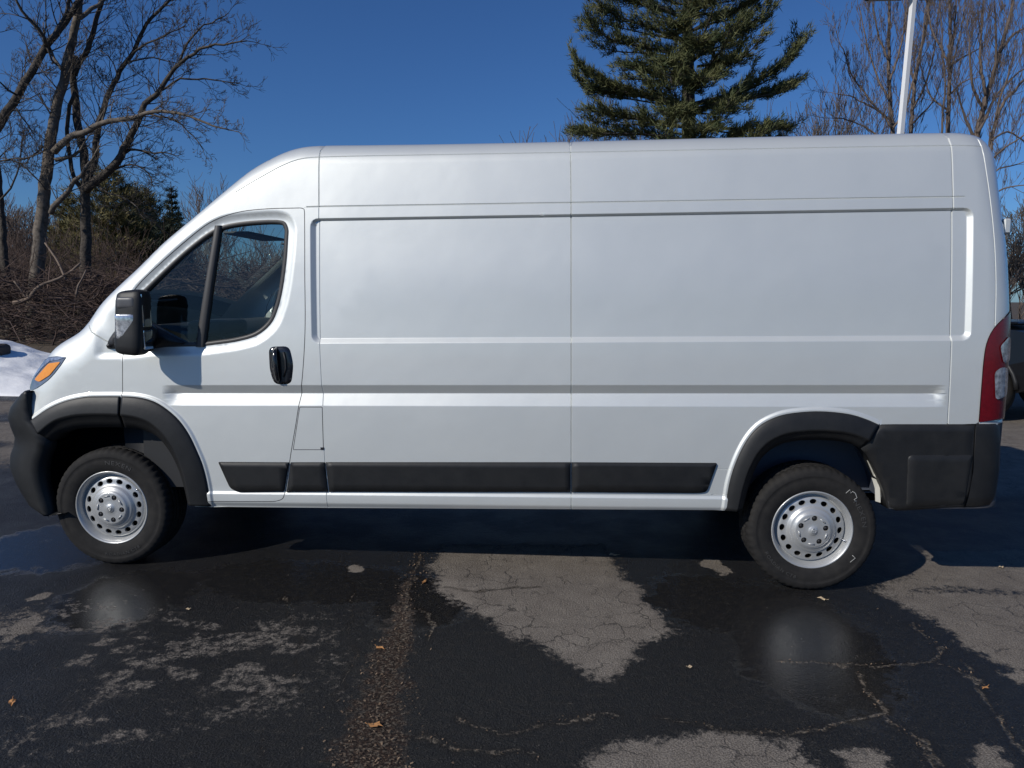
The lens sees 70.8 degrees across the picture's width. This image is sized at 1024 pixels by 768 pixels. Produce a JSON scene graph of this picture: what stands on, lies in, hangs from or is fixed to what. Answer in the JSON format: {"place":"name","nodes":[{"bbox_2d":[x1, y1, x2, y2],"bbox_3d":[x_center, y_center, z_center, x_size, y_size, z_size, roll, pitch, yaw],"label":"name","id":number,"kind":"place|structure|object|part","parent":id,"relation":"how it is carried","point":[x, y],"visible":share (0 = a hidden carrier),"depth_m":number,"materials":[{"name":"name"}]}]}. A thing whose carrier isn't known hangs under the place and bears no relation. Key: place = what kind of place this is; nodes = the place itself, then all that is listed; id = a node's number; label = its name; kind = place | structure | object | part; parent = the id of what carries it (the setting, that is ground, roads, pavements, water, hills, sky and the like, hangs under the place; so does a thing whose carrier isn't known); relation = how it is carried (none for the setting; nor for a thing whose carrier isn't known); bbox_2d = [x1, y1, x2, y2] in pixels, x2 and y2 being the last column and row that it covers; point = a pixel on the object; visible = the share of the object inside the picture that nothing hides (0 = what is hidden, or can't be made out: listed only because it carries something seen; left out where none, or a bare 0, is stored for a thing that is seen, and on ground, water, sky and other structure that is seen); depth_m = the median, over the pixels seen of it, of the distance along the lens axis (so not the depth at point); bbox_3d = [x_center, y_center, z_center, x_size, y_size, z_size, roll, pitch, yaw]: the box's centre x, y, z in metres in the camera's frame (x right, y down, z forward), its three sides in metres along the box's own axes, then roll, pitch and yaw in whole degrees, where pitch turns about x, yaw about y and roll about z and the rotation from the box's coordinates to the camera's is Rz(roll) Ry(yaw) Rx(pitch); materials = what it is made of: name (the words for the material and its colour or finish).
{"place":"outdoors","nodes":[
{"label":"outdoors","id":0,"kind":"place"},
{"bbox_2d":[0,311,76,352],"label":"earth bank","id":1,"kind":"structure","parent":0,"point":[47,348],"depth_m":18.68,"materials":[{"name":"brown soil"}]},
{"bbox_2d":[0,22,35,336],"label":"bare tree","id":2,"kind":"object","parent":1,"relation":"on","point":[3,242],"visible":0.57,"depth_m":21.20,"materials":[{"name":"brown plant"}]},
{"bbox_2d":[4,193,58,273],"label":"bare tree","id":3,"kind":"object","parent":1,"relation":"on","point":[8,221],"visible":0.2,"depth_m":42.88,"materials":[{"name":"brown plant"}]},
{"bbox_2d":[1,224,67,329],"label":"bare shrub","id":4,"kind":"object","parent":1,"relation":"on","point":[23,262],"visible":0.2,"depth_m":23.67,"materials":[{"name":"brown plant"}]},
{"bbox_2d":[0,193,69,329],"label":"bare shrub","id":5,"kind":"object","parent":1,"relation":"on","point":[24,243],"visible":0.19,"depth_m":24.07,"materials":[{"name":"brown plant"}]},
{"bbox_2d":[0,0,90,181],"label":"bare tree","id":6,"kind":"object","parent":1,"relation":"on","point":[8,109],"visible":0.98,"depth_m":19.31,"materials":[{"name":"brown plant"}]},
{"bbox_2d":[0,216,111,323],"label":"bare shrub","id":7,"kind":"object","parent":1,"relation":"on","point":[46,251],"visible":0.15,"depth_m":24.83,"materials":[{"name":"brown plant"}]},
{"bbox_2d":[10,204,108,330],"bbox_3d":[-15.277,-3.789,24.109,3.153,4.575,3.748,7,10,44],"label":"bare shrub","id":8,"kind":"object","parent":1,"relation":"on","point":[47,263],"visible":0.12,"depth_m":23.88,"materials":[{"name":"brown plant"}]},
{"bbox_2d":[45,192,95,318],"bbox_3d":[-18.925,-5.286,30.908,2.926,5.804,2.864,1,7,4],"label":"evergreen tree","id":9,"kind":"object","parent":1,"relation":"on","point":[59,209],"visible":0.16,"depth_m":30.21,"materials":[{"name":"green plant"}]},
{"bbox_2d":[9,205,157,315],"bbox_3d":[-13.619,-3.587,23.584,3.873,4.336,4.027,4,8,27],"label":"bare shrub","id":10,"kind":"object","parent":1,"relation":"on","point":[102,255],"visible":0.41,"depth_m":23.35,"materials":[{"name":"brown plant"}]},
{"bbox_2d":[45,162,160,305],"bbox_3d":[-16.518,-5.662,29.726,5.008,6.889,4.842,1,7,4],"label":"evergreen tree","id":11,"kind":"object","parent":1,"relation":"on","point":[122,219],"visible":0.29,"depth_m":29.05,"materials":[{"name":"green plant"}]},
{"bbox_2d":[51,210,193,302],"bbox_3d":[-13.438,-3.739,24.977,4.301,4.304,4.109,1,7,4],"label":"bare shrub","id":12,"kind":"object","parent":1,"relation":"on","point":[131,264],"visible":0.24,"depth_m":24.39,"materials":[{"name":"brown plant"}]},
{"bbox_2d":[0,0,249,339],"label":"bare tree","id":13,"kind":"object","parent":1,"relation":"on","point":[44,209],"visible":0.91,"depth_m":19.72,"materials":[{"name":"brown plant"}]},
{"bbox_2d":[0,215,283,345],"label":"brush pile","id":14,"kind":"object","parent":1,"relation":"on","point":[236,288],"visible":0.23,"depth_m":18.70,"materials":[{"name":"brown plant"}]},
{"bbox_2d":[12,263,80,304],"bbox_3d":[-11.863,-2.549,18.323,1.642,1.102,0.250,-1,7,-10],"label":"fallen limb","id":15,"kind":"object","parent":14,"relation":"on","point":[34,290],"visible":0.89,"depth_m":18.26,"materials":[{"name":"brown wood"}]},
{"bbox_2d":[44,242,66,280],"bbox_3d":[-12.072,-3.243,19.026,1.158,1.024,0.068,6,9,35],"label":"fallen limb","id":16,"kind":"object","parent":14,"relation":"on","point":[58,263],"visible":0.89,"depth_m":18.92,"materials":[{"name":"wood"}]},
{"bbox_2d":[75,270,86,296],"bbox_3d":[-10.714,-2.499,17.898,0.302,0.685,0.102,-6,10,-43],"label":"fallen limb","id":17,"kind":"object","parent":14,"relation":"on","point":[77,287],"visible":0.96,"depth_m":17.84,"materials":[{"name":"wood"}]},
{"bbox_2d":[103,185,194,276],"bbox_3d":[-16.176,-5.610,31.605,4.120,6.338,4.244,0,7,-9],"label":"evergreen tree","id":18,"kind":"object","parent":1,"relation":"on","point":[169,219],"visible":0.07,"depth_m":31.45,"materials":[{"name":"green plant"}]},
{"bbox_2d":[141,223,198,290],"bbox_3d":[-14.122,-4.465,29.651,2.484,4.585,2.405,1,7,4],"label":"tree","id":19,"kind":"object","parent":1,"relation":"on","point":[160,237],"visible":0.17,"depth_m":29.18,"materials":[{"name":"green plant"}]},
{"bbox_2d":[64,0,288,331],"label":"bare tree","id":20,"kind":"object","parent":1,"relation":"on","point":[125,147],"visible":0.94,"depth_m":20.10,"materials":[{"name":"brown plant"}]},
{"bbox_2d":[0,393,1023,767],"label":"asphalt","id":21,"kind":"structure","parent":0,"point":[520,623],"depth_m":3.37,"materials":[{"name":"grey asphalt"}]},
{"bbox_2d":[8,698,15,705],"bbox_3d":[-1.966,1.246,2.831,0.026,0.013,0.062,-3,8,-30],"label":"fallen leaf","id":22,"kind":"object","parent":21,"relation":"on","point":[11,701],"visible":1,"depth_m":2.83,"materials":[{"name":"brown plant"}]},
{"bbox_2d":[0,340,50,395],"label":"snow pile","id":23,"kind":"object","parent":21,"relation":"on","point":[20,364],"visible":0.3,"depth_m":12.31,"materials":[{"name":"white snow"}]},
{"bbox_2d":[0,343,10,355],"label":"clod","id":24,"kind":"object","parent":23,"relation":"on","point":[5,349],"visible":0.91,"depth_m":12.62,"materials":[{"name":"black"}]},
{"bbox_2d":[365,721,381,726],"bbox_3d":[-0.518,1.278,2.704,0.070,0.013,0.035,1,7,1],"label":"fallen leaf","id":25,"kind":"object","parent":21,"relation":"on","point":[374,725],"visible":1,"depth_m":2.71,"materials":[{"name":"brown plant"}]},
{"bbox_2d":[8,133,1010,589],"bbox_3d":[-0.169,-0.231,4.972,5.896,2.554,2.478,0,7,4],"label":"cargo van","id":26,"kind":"object","parent":21,"relation":"on","point":[790,349],"visible":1,"depth_m":3.95,"materials":[{"name":"white paint"}]},
{"bbox_3d":[-1.736,-0.122,4.009,1.167,1.687,0.331,0,7,4],"label":"front door","id":27,"kind":"part","parent":26,"relation":"part of","materials":[{"name":"white paint"}]},
{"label":"front door","id":28,"kind":"part","parent":26,"relation":"part of","materials":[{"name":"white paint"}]},
{"bbox_3d":[-1.153,0.252,4.066,0.176,0.242,0.008,0,7,4],"label":"fuel door","id":29,"kind":"part","parent":26,"relation":"part of","materials":[{"name":"white paint"}]},
{"bbox_2d":[301,546,1022,767],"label":"leaf litter","id":30,"kind":"object","parent":21,"relation":"on","point":[464,720],"visible":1,"depth_m":2.75,"materials":[{"name":"brown plant"}]},
{"bbox_2d":[864,0,925,133],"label":"light pole","id":31,"kind":"object","parent":21,"relation":"on","point":[906,70],"visible":0.2,"depth_m":14.24,"materials":[{"name":"white metal"}]},
{"bbox_2d":[1005,319,1023,411],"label":"pickup truck","id":32,"kind":"object","parent":21,"relation":"on","point":[1016,374],"visible":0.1,"depth_m":9.40,"materials":[{"name":"black paint"}]},
{"bbox_2d":[0,0,1023,301],"label":"sky","id":33,"kind":"structure","parent":0,"point":[351,72],"materials":[{"name":"blue"}]},
{"bbox_2d":[215,293,1023,319],"bbox_3d":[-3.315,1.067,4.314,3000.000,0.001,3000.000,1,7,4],"label":"ground","id":34,"kind":"structure","parent":0,"point":[1014,309],"depth_m":131.57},
{"bbox_2d":[6,200,34,249],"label":"bare tree","id":35,"kind":"object","parent":34,"relation":"on","point":[17,213],"visible":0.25,"depth_m":49.64,"materials":[{"name":"brown plant"}]},
{"bbox_2d":[4,193,56,248],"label":"bare tree","id":36,"kind":"object","parent":34,"relation":"on","point":[31,217],"visible":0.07,"depth_m":50.30,"materials":[{"name":"brown plant"}]},
{"bbox_2d":[13,205,78,244],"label":"bare tree","id":37,"kind":"object","parent":34,"relation":"on","point":[50,221],"visible":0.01,"depth_m":54.29,"materials":[{"name":"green plant"}]},
{"bbox_2d":[161,188,200,284],"bbox_3d":[-16.228,-6.242,34.647,3.137,6.852,3.056,-6,10,-44],"label":"spruce tree","id":38,"kind":"object","parent":34,"relation":"on","point":[171,208],"visible":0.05,"depth_m":34.26,"materials":[{"name":"green plant"}]},
{"bbox_2d":[159,172,245,270],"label":"bare tree","id":39,"kind":"object","parent":34,"relation":"on","point":[197,208],"visible":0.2,"depth_m":56.03,"materials":[{"name":"brown plant"}]},
{"bbox_2d":[0,207,1023,319],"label":"woods","id":40,"kind":"object","parent":34,"relation":"on","point":[226,250],"visible":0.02,"depth_m":42.66,"materials":[{"name":"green plant"}]},
{"bbox_2d":[499,115,593,142],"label":"bare tree","id":41,"kind":"object","parent":34,"relation":"on","point":[568,140],"visible":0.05,"depth_m":44.08,"materials":[{"name":"brown plant"}]},
{"bbox_2d":[565,93,663,141],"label":"bare tree","id":42,"kind":"object","parent":34,"relation":"on","point":[603,139],"visible":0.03,"depth_m":47.36,"materials":[{"name":"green plant"}]},
{"bbox_2d":[560,0,820,140],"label":"pine tree","id":43,"kind":"object","parent":34,"relation":"on","point":[676,69],"visible":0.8,"depth_m":23.88,"materials":[{"name":"green plant"}]},
{"bbox_2d":[766,94,862,135],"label":"bare tree","id":44,"kind":"object","parent":34,"relation":"on","point":[816,127],"visible":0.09,"depth_m":43.95,"materials":[{"name":"brown plant"}]},
{"bbox_2d":[778,69,900,135],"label":"bare tree","id":45,"kind":"object","parent":34,"relation":"on","point":[856,114],"visible":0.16,"depth_m":45.38,"materials":[{"name":"brown plant"}]},
{"bbox_2d":[795,0,940,133],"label":"bare tree","id":46,"kind":"object","parent":34,"relation":"on","point":[890,117],"visible":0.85,"depth_m":28.85,"materials":[{"name":"brown plant"}]},
{"bbox_2d":[891,0,966,133],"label":"bare tree","id":47,"kind":"object","parent":34,"relation":"on","point":[914,101],"visible":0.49,"depth_m":31.58,"materials":[{"name":"brown plant"}]},
{"bbox_2d":[898,0,1010,132],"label":"bare tree","id":48,"kind":"object","parent":34,"relation":"on","point":[952,38],"visible":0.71,"depth_m":29.99,"materials":[{"name":"brown plant"}]},
{"bbox_2d":[923,0,1023,160],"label":"bare tree","id":49,"kind":"object","parent":34,"relation":"on","point":[987,92],"visible":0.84,"depth_m":26.37,"materials":[{"name":"brown plant"}]},
{"bbox_2d":[966,0,1023,200],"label":"bare tree","id":50,"kind":"object","parent":34,"relation":"on","point":[996,123],"visible":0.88,"depth_m":24.78,"materials":[{"name":"brown plant"}]},
{"bbox_2d":[1000,193,1023,294],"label":"bare tree","id":51,"kind":"object","parent":34,"relation":"on","point":[1021,209],"visible":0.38,"depth_m":45.91,"materials":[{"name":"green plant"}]},
{"bbox_2d":[1005,213,1023,318],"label":"bare tree","id":52,"kind":"object","parent":34,"relation":"on","point":[1014,260],"visible":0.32,"depth_m":40.88,"materials":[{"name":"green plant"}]}
]}

